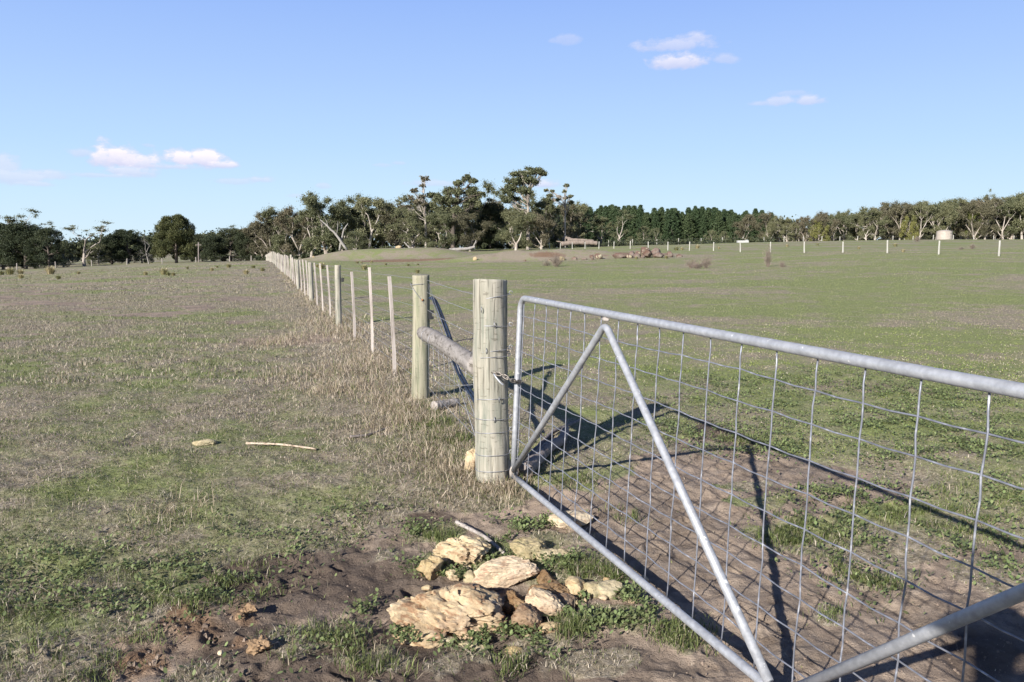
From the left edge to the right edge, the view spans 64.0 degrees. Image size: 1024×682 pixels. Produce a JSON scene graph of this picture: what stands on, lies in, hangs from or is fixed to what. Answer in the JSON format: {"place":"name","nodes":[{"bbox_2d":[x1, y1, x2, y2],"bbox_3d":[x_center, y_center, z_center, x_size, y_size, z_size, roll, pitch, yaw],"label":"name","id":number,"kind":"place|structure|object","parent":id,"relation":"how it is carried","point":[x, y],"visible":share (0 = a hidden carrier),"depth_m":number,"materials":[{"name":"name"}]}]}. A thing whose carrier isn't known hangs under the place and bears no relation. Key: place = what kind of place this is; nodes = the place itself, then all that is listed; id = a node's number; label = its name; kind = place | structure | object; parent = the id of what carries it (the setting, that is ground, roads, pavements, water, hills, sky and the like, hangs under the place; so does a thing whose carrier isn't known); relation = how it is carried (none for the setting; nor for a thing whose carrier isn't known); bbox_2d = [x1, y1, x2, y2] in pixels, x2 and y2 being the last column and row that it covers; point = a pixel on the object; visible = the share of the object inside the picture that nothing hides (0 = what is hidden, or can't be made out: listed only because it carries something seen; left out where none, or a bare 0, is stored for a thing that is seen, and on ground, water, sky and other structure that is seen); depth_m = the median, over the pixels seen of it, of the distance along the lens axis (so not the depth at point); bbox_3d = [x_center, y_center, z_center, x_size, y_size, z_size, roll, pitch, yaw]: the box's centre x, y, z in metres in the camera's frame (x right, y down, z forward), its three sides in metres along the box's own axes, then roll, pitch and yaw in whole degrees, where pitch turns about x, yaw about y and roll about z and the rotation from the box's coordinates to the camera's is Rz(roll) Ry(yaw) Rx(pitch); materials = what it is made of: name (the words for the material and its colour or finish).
{"place":"outdoors","nodes":[
{"label":"outdoors","id":0,"kind":"place"},
{"bbox_2d":[110,272,563,542],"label":"dry grass","id":1,"kind":"structure","parent":0,"point":[405,404],"depth_m":7.91,"materials":[{"name":"beige plant"}]},
{"bbox_2d":[0,239,1023,681],"bbox_3d":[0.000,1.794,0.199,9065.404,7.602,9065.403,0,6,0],"label":"ground","id":2,"kind":"structure","parent":0,"point":[658,663],"depth_m":5.62,"materials":[{"name":"green plant"}]},
{"bbox_2d":[0,220,52,268],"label":"wattle tree","id":3,"kind":"object","parent":2,"relation":"on","point":[10,241],"visible":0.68,"depth_m":158.86,"materials":[{"name":"green plant"}]},
{"bbox_2d":[22,227,74,268],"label":"wattle tree","id":4,"kind":"object","parent":2,"relation":"on","point":[46,234],"visible":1,"depth_m":157.79,"materials":[{"name":"green plant"}]},
{"bbox_2d":[63,221,113,265],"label":"gum tree","id":5,"kind":"object","parent":2,"relation":"on","point":[90,247],"visible":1,"depth_m":181.05,"materials":[{"name":"green plant"}]},
{"bbox_2d":[85,243,111,264],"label":"wattle tree","id":6,"kind":"object","parent":2,"relation":"on","point":[98,257],"visible":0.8,"depth_m":184.41,"materials":[{"name":"green plant"}]},
{"bbox_2d":[96,234,127,263],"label":"wattle tree","id":7,"kind":"object","parent":2,"relation":"on","point":[109,240],"visible":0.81,"depth_m":187.30,"materials":[{"name":"green plant"}]},
{"bbox_2d":[104,229,151,263],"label":"wattle tree","id":8,"kind":"object","parent":2,"relation":"on","point":[124,236],"visible":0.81,"depth_m":189.58,"materials":[{"name":"green plant"}]},
{"bbox_2d":[149,214,197,262],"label":"tree","id":9,"kind":"object","parent":2,"relation":"on","point":[175,231],"visible":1,"depth_m":168.77,"materials":[{"name":"green plant"}]},
{"bbox_2d":[199,234,228,261],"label":"wattle tree","id":10,"kind":"object","parent":2,"relation":"on","point":[211,252],"visible":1,"depth_m":197.13,"materials":[{"name":"green plant"}]},
{"bbox_2d":[0,485,456,681],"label":"weeds","id":11,"kind":"object","parent":2,"relation":"on","point":[57,581],"visible":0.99,"depth_m":3.91,"materials":[{"name":"green plant"}]},
{"bbox_2d":[212,227,246,261],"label":"wattle tree","id":12,"kind":"object","parent":2,"relation":"on","point":[232,232],"visible":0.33,"depth_m":205.12,"materials":[{"name":"green plant"}]},
{"bbox_2d":[232,231,261,260],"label":"wattle tree","id":13,"kind":"object","parent":2,"relation":"on","point":[240,238],"visible":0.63,"depth_m":199.94,"materials":[{"name":"green plant"}]},
{"bbox_2d":[246,634,272,655],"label":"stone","id":14,"kind":"object","parent":2,"relation":"on","point":[259,645],"visible":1,"depth_m":3.20,"materials":[{"name":"beige stone"}]},
{"bbox_2d":[239,221,282,257],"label":"gum tree","id":15,"kind":"object","parent":2,"relation":"on","point":[257,242],"visible":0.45,"depth_m":198.42,"materials":[{"name":"green plant"}]},
{"bbox_2d":[239,209,292,253],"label":"gum tree","id":16,"kind":"object","parent":2,"relation":"on","point":[259,226],"visible":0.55,"depth_m":190.52,"materials":[{"name":"green plant"}]},
{"bbox_2d":[259,206,305,254],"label":"gum tree","id":17,"kind":"object","parent":2,"relation":"on","point":[278,242],"visible":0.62,"depth_m":184.89,"materials":[{"name":"green plant"}]},
{"bbox_2d":[274,205,318,257],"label":"gum tree","id":18,"kind":"object","parent":2,"relation":"on","point":[278,221],"visible":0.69,"depth_m":177.12,"materials":[{"name":"green plant"}]},
{"bbox_2d":[293,201,327,256],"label":"gum tree","id":19,"kind":"object","parent":2,"relation":"on","point":[305,214],"visible":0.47,"depth_m":169.34,"materials":[{"name":"green plant"}]},
{"bbox_2d":[296,187,354,254],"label":"gum tree","id":20,"kind":"object","parent":2,"relation":"on","point":[312,203],"visible":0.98,"depth_m":164.99,"materials":[{"name":"green plant"}]},
{"bbox_2d":[328,200,373,250],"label":"gum tree","id":21,"kind":"object","parent":2,"relation":"on","point":[351,225],"visible":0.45,"depth_m":178.62,"materials":[{"name":"green plant"}]},
{"bbox_2d":[336,193,377,248],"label":"gum tree","id":22,"kind":"object","parent":2,"relation":"on","point":[362,218],"visible":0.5,"depth_m":176.18,"materials":[{"name":"green plant"}]},
{"bbox_2d":[344,231,373,249],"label":"wattle tree","id":23,"kind":"object","parent":2,"relation":"on","point":[355,240],"visible":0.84,"depth_m":158.22,"materials":[{"name":"green plant"}]},
{"bbox_2d":[350,194,396,248],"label":"gum tree","id":24,"kind":"object","parent":2,"relation":"on","point":[379,202],"visible":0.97,"depth_m":163.22,"materials":[{"name":"green plant"}]},
{"bbox_2d":[264,251,512,483],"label":"wire fence","id":25,"kind":"object","parent":2,"relation":"on","point":[483,359],"visible":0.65,"depth_m":5.30,"materials":[{"name":"brown wood"}]},
{"bbox_2d":[429,296,473,402],"bbox_3d":[-0.474,0.056,6.734,0.098,0.720,2.432,-2,7,-13],"label":"poly pipe","id":26,"kind":"object","parent":25,"relation":"hanging from","point":[468,389],"visible":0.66,"depth_m":6.65,"materials":[{"name":"black plastic"}]},
{"bbox_2d":[509,295,1023,681],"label":"farm gate","id":27,"kind":"structure","parent":25,"relation":"attached to","point":[991,605],"depth_m":2.90,"materials":[{"name":"metal"}]},
{"bbox_2d":[366,193,418,246],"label":"gum tree","id":28,"kind":"object","parent":2,"relation":"on","point":[381,238],"visible":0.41,"depth_m":180.12,"materials":[{"name":"green plant"}]},
{"bbox_2d":[375,202,421,245],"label":"gum tree","id":29,"kind":"object","parent":2,"relation":"on","point":[392,236],"visible":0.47,"depth_m":172.99,"materials":[{"name":"green plant"}]},
{"bbox_2d":[384,206,429,247],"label":"gum tree","id":30,"kind":"object","parent":2,"relation":"on","point":[412,218],"visible":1,"depth_m":151.64,"materials":[{"name":"green plant"}]},
{"bbox_2d":[393,220,434,247],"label":"gum tree","id":31,"kind":"object","parent":2,"relation":"on","point":[401,225],"visible":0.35,"depth_m":163.08,"materials":[{"name":"green plant"}]},
{"bbox_2d":[402,173,430,247],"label":"gum tree","id":32,"kind":"object","parent":2,"relation":"on","point":[416,191],"visible":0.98,"depth_m":159.36,"materials":[{"name":"green plant"}]},
{"bbox_2d":[416,555,443,580],"bbox_3d":[-0.402,1.114,4.013,0.140,0.124,0.142,-1,6,-11],"label":"rock","id":33,"kind":"object","parent":2,"relation":"on","point":[430,567],"visible":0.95,"depth_m":3.96,"materials":[{"name":"beige stone"}]},
{"bbox_2d":[411,193,452,246],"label":"gum tree","id":34,"kind":"object","parent":2,"relation":"on","point":[432,236],"visible":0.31,"depth_m":174.82,"materials":[{"name":"green plant"}]},
{"bbox_2d":[422,210,456,248],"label":"gum tree","id":35,"kind":"object","parent":2,"relation":"on","point":[450,238],"visible":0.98,"depth_m":150.55,"materials":[{"name":"green plant"}]},
{"bbox_2d":[431,398,458,409],"bbox_3d":[-0.618,0.585,7.634,0.093,0.094,0.303,6,8,41],"label":"log","id":36,"kind":"object","parent":2,"relation":"on","point":[448,402],"visible":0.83,"depth_m":7.59,"materials":[{"name":"grey wood"}]},
{"bbox_2d":[386,582,509,648],"bbox_3d":[-0.280,1.168,3.530,0.507,0.218,0.425,-2,7,-17],"label":"rock","id":37,"kind":"object","parent":2,"relation":"on","point":[460,609],"visible":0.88,"depth_m":3.42,"materials":[{"name":"stone"}]},
{"bbox_2d":[424,172,485,247],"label":"gum tree","id":38,"kind":"object","parent":2,"relation":"on","point":[448,200],"visible":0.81,"depth_m":159.14,"materials":[{"name":"green plant"}]},
{"bbox_2d":[432,535,491,565],"bbox_3d":[-0.257,1.077,4.174,0.302,0.149,0.204,1,6,9],"label":"rock","id":39,"kind":"object","parent":2,"relation":"on","point":[462,549],"visible":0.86,"depth_m":4.12,"materials":[{"name":"beige stone"}]},
{"bbox_2d":[464,448,475,471],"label":"rock","id":40,"kind":"object","parent":2,"relation":"on","point":[470,456],"visible":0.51,"depth_m":5.52,"materials":[{"name":"beige stone"}]},
{"bbox_2d":[448,211,493,250],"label":"gum tree","id":41,"kind":"object","parent":2,"relation":"on","point":[464,219],"visible":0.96,"depth_m":153.64,"materials":[{"name":"green plant"}]},
{"bbox_2d":[455,179,500,248],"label":"gum tree","id":42,"kind":"object","parent":2,"relation":"on","point":[488,187],"visible":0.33,"depth_m":167.33,"materials":[{"name":"green plant"}]},
{"bbox_2d":[454,520,504,553],"bbox_3d":[-0.170,1.053,4.421,0.043,0.038,0.509,-4,8,-33],"label":"stick","id":43,"kind":"object","parent":2,"relation":"on","point":[473,530],"visible":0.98,"depth_m":4.45,"materials":[{"name":"grey wood"}]},
{"bbox_2d":[468,202,508,248],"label":"wattle tree","id":44,"kind":"object","parent":2,"relation":"on","point":[493,210],"visible":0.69,"depth_m":168.17,"materials":[{"name":"green plant"}]},
{"bbox_2d":[471,555,540,589],"bbox_3d":[-0.036,1.116,3.950,0.337,0.141,0.174,-8,11,-12],"label":"rock","id":45,"kind":"object","parent":2,"relation":"on","point":[502,572],"visible":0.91,"depth_m":3.88,"materials":[{"name":"stone"}]},
{"bbox_2d":[493,213,526,248],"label":"wattle tree","id":46,"kind":"object","parent":2,"relation":"on","point":[523,237],"visible":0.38,"depth_m":165.94,"materials":[{"name":"green plant"}]},
{"bbox_2d":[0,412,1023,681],"bbox_3d":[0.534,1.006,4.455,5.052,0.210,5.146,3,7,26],"label":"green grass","id":47,"kind":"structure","parent":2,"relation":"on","point":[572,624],"depth_m":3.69,"materials":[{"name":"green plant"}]},
{"bbox_2d":[0,348,1023,681],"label":"straw","id":48,"kind":"object","parent":2,"relation":"on","point":[310,478],"visible":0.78,"depth_m":5.65,"materials":[{"name":"beige plant"}]},
{"bbox_2d":[502,590,524,614],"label":"rock","id":49,"kind":"object","parent":2,"relation":"on","point":[513,599],"visible":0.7,"depth_m":3.59,"materials":[{"name":"brown stone"}]},
{"bbox_2d":[252,233,775,260],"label":"undergrowth","id":50,"kind":"object","parent":2,"relation":"on","point":[620,242],"visible":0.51,"depth_m":174.65,"materials":[{"name":"green plant"}]},
{"bbox_2d":[11,197,1019,266],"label":"woodland","id":51,"kind":"object","parent":2,"relation":"on","point":[79,245],"visible":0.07,"depth_m":206.90,"materials":[{"name":"green plant"}]},
{"bbox_2d":[499,206,538,249],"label":"gum tree","id":52,"kind":"object","parent":2,"relation":"on","point":[510,215],"visible":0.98,"depth_m":150.99,"materials":[{"name":"green plant"}]},
{"bbox_2d":[337,503,706,662],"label":"weeds","id":53,"kind":"object","parent":2,"relation":"on","point":[625,594],"visible":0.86,"depth_m":3.55,"materials":[{"name":"green plant"}]},
{"bbox_2d":[497,165,548,249],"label":"gum tree","id":54,"kind":"object","parent":2,"relation":"on","point":[521,181],"visible":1,"depth_m":156.96,"materials":[{"name":"green plant"}]},
{"bbox_2d":[511,603,541,631],"bbox_3d":[0.061,1.169,3.456,0.132,0.117,0.163,0,6,0],"label":"rock","id":55,"kind":"object","parent":2,"relation":"on","point":[525,614],"visible":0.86,"depth_m":3.41,"materials":[{"name":"brown stone"}]},
{"bbox_2d":[509,537,546,560],"bbox_3d":[0.079,1.083,4.250,0.180,0.114,0.184,2,7,19],"label":"rock","id":56,"kind":"object","parent":2,"relation":"on","point":[527,547],"visible":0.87,"depth_m":4.20,"materials":[{"name":"stone"}]},
{"bbox_2d":[508,197,548,247],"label":"gum tree","id":57,"kind":"object","parent":2,"relation":"on","point":[540,204],"visible":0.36,"depth_m":168.03,"materials":[{"name":"green plant"}]},
{"bbox_2d":[522,209,556,248],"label":"gum tree","id":58,"kind":"object","parent":2,"relation":"on","point":[545,237],"visible":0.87,"depth_m":152.29,"materials":[{"name":"green plant"}]},
{"bbox_2d":[517,189,562,244],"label":"gum tree","id":59,"kind":"object","parent":2,"relation":"on","point":[550,205],"visible":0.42,"depth_m":173.45,"materials":[{"name":"green plant"}]},
{"bbox_2d":[518,425,568,477],"bbox_3d":[0.270,0.780,5.929,0.119,0.134,1.168,2,7,18],"label":"branch","id":60,"kind":"object","parent":2,"relation":"on","point":[545,452],"visible":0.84,"depth_m":5.66,"materials":[{"name":"grey wood"}]},
{"bbox_2d":[525,587,564,616],"bbox_3d":[0.148,1.132,3.557,0.189,0.097,0.157,12,14,10],"label":"rock","id":61,"kind":"object","parent":2,"relation":"on","point":[542,602],"visible":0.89,"depth_m":3.51,"materials":[{"name":"stone"}]},
{"bbox_2d":[536,569,555,583],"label":"rock","id":62,"kind":"object","parent":2,"relation":"on","point":[544,576],"visible":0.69,"depth_m":3.89,"materials":[{"name":"brown stone"}]},
{"bbox_2d":[528,581,570,594],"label":"rock","id":63,"kind":"object","parent":2,"relation":"on","point":[555,587],"visible":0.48,"depth_m":3.70,"materials":[{"name":"brown stone"}]},
{"bbox_2d":[536,548,571,559],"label":"rock","id":64,"kind":"object","parent":2,"relation":"on","point":[554,551],"visible":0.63,"depth_m":4.16,"materials":[{"name":"stone"}]},
{"bbox_2d":[543,183,574,247],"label":"gum tree","id":65,"kind":"object","parent":2,"relation":"on","point":[559,198],"visible":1,"depth_m":169.87,"materials":[{"name":"green plant"}]},
{"bbox_2d":[100,431,1023,681],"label":"soil crumbs","id":66,"kind":"object","parent":2,"relation":"on","point":[161,667],"visible":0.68,"depth_m":3.37,"materials":[{"name":"brown soil"}]},
{"bbox_2d":[556,593,577,611],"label":"rock","id":67,"kind":"object","parent":2,"relation":"on","point":[567,599],"visible":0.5,"depth_m":3.62,"materials":[{"name":"brown stone"}]},
{"bbox_2d":[545,201,589,242],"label":"gum tree","id":68,"kind":"object","parent":2,"relation":"on","point":[573,216],"visible":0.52,"depth_m":181.88,"materials":[{"name":"green plant"}]},
{"bbox_2d":[547,510,594,528],"bbox_3d":[0.340,1.019,4.678,0.259,0.090,0.185,-4,7,-29],"label":"rock","id":69,"kind":"object","parent":2,"relation":"on","point":[582,518],"visible":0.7,"depth_m":4.62,"materials":[{"name":"beige stone"}]},
{"bbox_2d":[561,201,588,238],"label":"gum tree","id":70,"kind":"object","parent":2,"relation":"on","point":[585,208],"visible":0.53,"depth_m":184.50,"materials":[{"name":"green plant"}]},
{"bbox_2d":[564,576,585,599],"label":"rock","id":71,"kind":"object","parent":2,"relation":"on","point":[573,585],"visible":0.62,"depth_m":3.75,"materials":[{"name":"beige stone"}]},
{"bbox_2d":[583,581,600,597],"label":"rock","id":72,"kind":"object","parent":2,"relation":"on","point":[591,587],"visible":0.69,"depth_m":3.73,"materials":[{"name":"stone"}]},
{"bbox_2d":[577,213,616,245],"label":"gum tree","id":73,"kind":"object","parent":2,"relation":"on","point":[600,224],"visible":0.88,"depth_m":187.64,"materials":[{"name":"green plant"}]},
{"bbox_2d":[597,579,624,599],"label":"rock","id":74,"kind":"object","parent":2,"relation":"on","point":[607,587],"visible":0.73,"depth_m":3.73,"materials":[{"name":"stone"}]},
{"bbox_2d":[609,208,634,240],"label":"gum tree","id":75,"kind":"object","parent":2,"relation":"on","point":[619,222],"visible":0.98,"depth_m":184.11,"materials":[{"name":"green plant"}]},
{"bbox_2d":[662,208,684,244],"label":"pine tree","id":76,"kind":"object","parent":2,"relation":"on","point":[672,222],"visible":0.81,"depth_m":223.34,"materials":[{"name":"green plant"}]},
{"bbox_2d":[678,213,697,241],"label":"pine tree","id":77,"kind":"object","parent":2,"relation":"on","point":[687,233],"visible":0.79,"depth_m":224.35,"materials":[{"name":"green plant"}]},
{"bbox_2d":[711,210,727,240],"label":"pine tree","id":78,"kind":"object","parent":2,"relation":"on","point":[718,223],"visible":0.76,"depth_m":223.76,"materials":[{"name":"green plant"}]},
{"bbox_2d":[732,214,758,239],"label":"gum tree","id":79,"kind":"object","parent":2,"relation":"on","point":[745,221],"visible":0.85,"depth_m":208.56,"materials":[{"name":"green plant"}]},
{"bbox_2d":[549,240,1015,255],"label":"wire fence","id":80,"kind":"object","parent":2,"relation":"on","point":[999,246],"visible":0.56,"depth_m":80.22,"materials":[{"name":"grey metal"}]},
{"bbox_2d":[766,214,799,241],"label":"gum tree","id":81,"kind":"object","parent":2,"relation":"on","point":[787,221],"visible":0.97,"depth_m":183.75,"materials":[{"name":"green plant"}]},
{"bbox_2d":[583,361,1023,613],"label":"clover","id":82,"kind":"object","parent":2,"relation":"on","point":[961,440],"visible":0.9,"depth_m":6.21,"materials":[{"name":"green plant"}]},
{"bbox_2d":[793,215,817,240],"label":"gum tree","id":83,"kind":"object","parent":2,"relation":"on","point":[802,222],"visible":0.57,"depth_m":190.82,"materials":[{"name":"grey plant"}]},
{"bbox_2d":[808,220,830,240],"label":"wattle tree","id":84,"kind":"object","parent":2,"relation":"on","point":[818,231],"visible":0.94,"depth_m":181.29,"materials":[{"name":"green plant"}]},
{"bbox_2d":[813,209,844,238],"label":"gum tree","id":85,"kind":"object","parent":2,"relation":"on","point":[826,217],"visible":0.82,"depth_m":182.84,"materials":[{"name":"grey plant"}]},
{"bbox_2d":[829,212,859,240],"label":"gum tree","id":86,"kind":"object","parent":2,"relation":"on","point":[846,236],"visible":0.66,"depth_m":189.50,"materials":[{"name":"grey plant"}]},
{"bbox_2d":[843,206,895,239],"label":"gum tree","id":87,"kind":"object","parent":2,"relation":"on","point":[849,221],"visible":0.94,"depth_m":183.99,"materials":[{"name":"green plant"}]},
{"bbox_2d":[874,200,907,239],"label":"gum tree","id":88,"kind":"object","parent":2,"relation":"on","point":[887,205],"visible":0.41,"depth_m":189.67,"materials":[{"name":"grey plant"}]},
{"bbox_2d":[881,201,918,239],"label":"gum tree","id":89,"kind":"object","parent":2,"relation":"on","point":[905,206],"visible":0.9,"depth_m":184.44,"materials":[{"name":"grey plant"}]},
{"bbox_2d":[899,215,918,239],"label":"wattle tree","id":90,"kind":"object","parent":2,"relation":"on","point":[912,227],"visible":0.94,"depth_m":181.59,"materials":[{"name":"green plant"}]},
{"bbox_2d":[890,202,929,239],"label":"gum tree","id":91,"kind":"object","parent":2,"relation":"on","point":[900,216],"visible":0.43,"depth_m":186.32,"materials":[{"name":"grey plant"}]},
{"bbox_2d":[904,201,936,239],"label":"gum tree","id":92,"kind":"object","parent":2,"relation":"on","point":[931,208],"visible":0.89,"depth_m":182.05,"materials":[{"name":"green plant"}]},
{"bbox_2d":[916,201,954,239],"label":"gum tree","id":93,"kind":"object","parent":2,"relation":"on","point":[927,236],"visible":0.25,"depth_m":191.38,"materials":[{"name":"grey plant"}]},
{"bbox_2d":[930,196,974,234],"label":"gum tree","id":94,"kind":"object","parent":2,"relation":"on","point":[946,210],"visible":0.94,"depth_m":184.75,"materials":[{"name":"green plant"}]},
{"bbox_2d":[955,199,998,238],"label":"gum tree","id":95,"kind":"object","parent":2,"relation":"on","point":[991,213],"visible":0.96,"depth_m":181.49,"materials":[{"name":"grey plant"}]},
{"bbox_2d":[972,195,1004,238],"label":"gum tree","id":96,"kind":"object","parent":2,"relation":"on","point":[995,202],"visible":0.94,"depth_m":181.68,"materials":[{"name":"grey plant"}]},
{"bbox_2d":[975,198,1016,238],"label":"gum tree","id":97,"kind":"object","parent":2,"relation":"on","point":[993,222],"visible":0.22,"depth_m":191.81,"materials":[{"name":"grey plant"}]},
{"bbox_2d":[990,197,1021,238],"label":"gum tree","id":98,"kind":"object","parent":2,"relation":"on","point":[1009,208],"visible":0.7,"depth_m":185.14,"materials":[{"name":"green plant"}]},
{"bbox_2d":[1011,191,1023,238],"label":"gum tree","id":99,"kind":"object","parent":2,"relation":"on","point":[1018,223],"visible":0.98,"depth_m":183.73,"materials":[{"name":"green plant"}]},
{"bbox_2d":[0,281,1023,385],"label":"grass","id":100,"kind":"structure","parent":0,"point":[170,334],"depth_m":14.40,"materials":[{"name":"green plant"}]},
{"bbox_2d":[0,247,1023,295],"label":"grass","id":101,"kind":"structure","parent":0,"point":[123,293],"depth_m":44.93,"materials":[{"name":"green plant"}]},
{"bbox_2d":[0,0,1023,250],"label":"sky","id":102,"kind":"structure","parent":0,"point":[130,114],"materials":[{"name":"blue"}]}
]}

